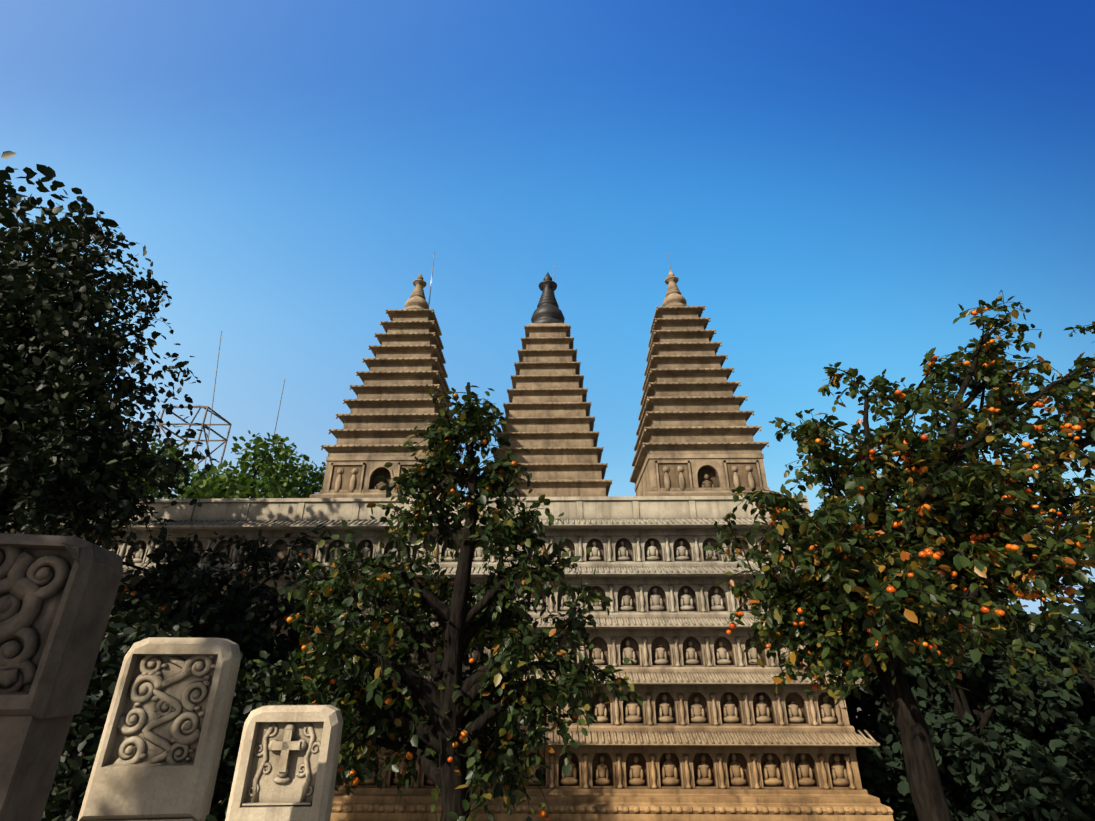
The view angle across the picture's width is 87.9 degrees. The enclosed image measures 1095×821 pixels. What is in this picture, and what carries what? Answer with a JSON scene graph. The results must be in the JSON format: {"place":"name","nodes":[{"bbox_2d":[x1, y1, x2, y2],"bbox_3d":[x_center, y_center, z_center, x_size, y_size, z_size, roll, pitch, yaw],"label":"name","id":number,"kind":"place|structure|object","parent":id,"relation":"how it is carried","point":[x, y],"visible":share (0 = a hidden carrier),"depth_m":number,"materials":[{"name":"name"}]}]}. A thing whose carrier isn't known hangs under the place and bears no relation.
{"place":"outdoors","nodes":[
{"label":"outdoors","id":0,"kind":"place"},
{"bbox_2d":[0,533,122,820],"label":"stone stele","id":1,"kind":"structure","parent":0,"point":[57,596],"depth_m":2.33,"materials":[{"name":"grey stone"}]},
{"bbox_2d":[150,331,284,492],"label":"scaffold frame","id":2,"kind":"object","parent":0,"point":[206,408],"visible":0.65,"depth_m":49.88,"materials":[{"name":"silver metal"}]},
{"bbox_2d":[0,0,1094,646],"label":"sky","id":3,"kind":"structure","parent":0,"point":[831,180],"materials":[{"name":"blue"}]},
{"label":"ground","id":4,"kind":"structure","parent":0,"visible":0},
{"bbox_2d":[0,151,155,534],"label":"shade tree","id":5,"kind":"object","parent":4,"relation":"on","point":[49,173],"visible":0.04,"depth_m":9.89,"materials":[{"name":"green plant"}]},
{"bbox_2d":[0,198,218,550],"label":"persimmon tree","id":6,"kind":"object","parent":4,"relation":"on","point":[47,455],"visible":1,"depth_m":7.10,"materials":[{"name":"green plant"}]},
{"bbox_2d":[74,473,159,498],"bbox_3d":[-30.139,10.406,32.710,10.042,16.407,8.249,0,-25,1],"label":"ginkgo tree","id":7,"kind":"object","parent":4,"relation":"on","point":[155,494],"visible":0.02,"depth_m":36.95,"materials":[{"name":"green plant"}]},
{"bbox_2d":[50,599,192,820],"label":"holly shrub","id":8,"kind":"object","parent":4,"relation":"on","point":[176,627],"visible":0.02,"depth_m":5.61,"materials":[{"name":"green plant"}]},
{"bbox_2d":[41,610,237,820],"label":"holly shrub","id":9,"kind":"object","parent":4,"relation":"on","point":[86,724],"visible":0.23,"depth_m":4.27,"materials":[{"name":"green plant"}]},
{"bbox_2d":[103,437,194,498],"bbox_3d":[-29.209,10.895,37.672,9.606,19.650,8.527,0,-25,1],"label":"ginkgo tree","id":10,"kind":"object","parent":4,"relation":"on","point":[172,450],"visible":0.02,"depth_m":39.06,"materials":[{"name":"green plant"}]},
{"bbox_2d":[77,637,240,820],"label":"stone stele","id":11,"kind":"object","parent":4,"relation":"on","point":[158,754],"visible":1,"depth_m":3.02,"materials":[{"name":"stone"}]},
{"bbox_2d":[87,518,391,802],"bbox_3d":[-4.744,4.254,7.229,5.626,6.148,2.982,0,-25,1],"label":"bush","id":12,"kind":"object","parent":4,"relation":"on","point":[236,613],"visible":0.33,"depth_m":7.76,"materials":[{"name":"green plant"}]},
{"bbox_2d":[160,430,318,498],"bbox_3d":[-19.521,9.953,33.495,9.321,17.868,8.108,0,-25,1],"label":"ginkgo tree","id":13,"kind":"object","parent":4,"relation":"on","point":[269,483],"visible":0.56,"depth_m":34.84,"materials":[{"name":"green plant"}]},
{"bbox_2d":[205,649,310,820],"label":"holly shrub","id":14,"kind":"object","parent":4,"relation":"on","point":[239,713],"visible":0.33,"depth_m":4.92,"materials":[{"name":"green plant"}]},
{"bbox_2d":[225,705,342,820],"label":"stone stele","id":15,"kind":"object","parent":4,"relation":"on","point":[286,764],"visible":1,"depth_m":3.73,"materials":[{"name":"stone"}]},
{"bbox_2d":[255,450,325,497],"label":"ginkgo tree","id":16,"kind":"object","parent":4,"relation":"on","point":[318,476],"visible":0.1,"depth_m":41.70,"materials":[{"name":"green plant"}]},
{"bbox_2d":[242,382,642,820],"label":"persimmon tree","id":17,"kind":"object","parent":4,"relation":"on","point":[389,689],"visible":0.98,"depth_m":5.55,"materials":[{"name":"green plant"}]},
{"bbox_2d":[5,517,893,820],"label":"temple base","id":18,"kind":"object","parent":4,"relation":"on","point":[715,727],"visible":0.33,"depth_m":11.70,"materials":[{"name":"beige stone"}]},
{"bbox_2d":[309,251,459,497],"bbox_3d":[-4.220,-1.071,17.301,3.480,10.050,3.480,0,-25,1],"label":"pagoda","id":19,"kind":"object","parent":18,"relation":"on","point":[393,400],"visible":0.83,"depth_m":15.55,"materials":[{"name":"stone"}]},
{"bbox_2d":[26,495,810,520],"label":"parapet wall","id":20,"kind":"structure","parent":18,"relation":"on","point":[571,508],"depth_m":13.48,"materials":[{"name":"beige stone"}]},
{"bbox_2d":[486,272,611,496],"bbox_3d":[0.015,-0.525,20.816,4.440,12.646,4.440,0,-25,1],"label":"pagoda","id":21,"kind":"object","parent":18,"relation":"on","point":[549,425],"visible":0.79,"depth_m":19.04,"materials":[{"name":"stone"}]},
{"bbox_2d":[630,253,779,495],"bbox_3d":[4.068,-0.933,17.064,3.480,9.600,3.480,0,-25,1],"label":"pagoda","id":22,"kind":"object","parent":18,"relation":"on","point":[695,433],"visible":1,"depth_m":15.17,"materials":[{"name":"stone"}]},
{"bbox_2d":[842,667,900,808],"bbox_3d":[7.558,7.488,15.012,2.366,6.891,3.305,0,-25,1],"label":"bush","id":23,"kind":"object","parent":4,"relation":"on","point":[853,704],"depth_m":14.16,"materials":[{"name":"green plant"}]},
{"bbox_2d":[703,290,1094,820],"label":"persimmon tree","id":24,"kind":"object","parent":4,"relation":"on","point":[887,590],"visible":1,"depth_m":5.76,"materials":[{"name":"green plant"}]},
{"bbox_2d":[855,654,976,820],"bbox_3d":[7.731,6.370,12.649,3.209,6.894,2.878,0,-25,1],"label":"bush","id":25,"kind":"object","parent":4,"relation":"on","point":[884,761],"visible":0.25,"depth_m":11.92,"materials":[{"name":"green plant"}]},
{"bbox_2d":[875,620,1094,820],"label":"bush","id":26,"kind":"object","parent":4,"relation":"on","point":[958,742],"visible":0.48,"depth_m":10.82,"materials":[{"name":"green plant"}]},
{"bbox_2d":[943,639,1076,820],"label":"bush","id":27,"kind":"object","parent":4,"relation":"on","point":[1005,730],"visible":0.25,"depth_m":10.65,"materials":[{"name":"green plant"}]},
{"bbox_2d":[980,599,1094,820],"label":"bush","id":28,"kind":"object","parent":4,"relation":"on","point":[1085,792],"visible":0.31,"depth_m":11.05,"materials":[{"name":"green plant"}]},
{"bbox_2d":[1023,587,1094,820],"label":"bush","id":29,"kind":"object","parent":4,"relation":"on","point":[1074,741],"visible":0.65,"depth_m":10.98,"materials":[{"name":"green plant"}]},
{"bbox_2d":[1036,603,1094,738],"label":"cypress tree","id":30,"kind":"object","parent":4,"relation":"on","point":[1083,688],"visible":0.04,"depth_m":12.67,"materials":[{"name":"green plant"}]}
]}

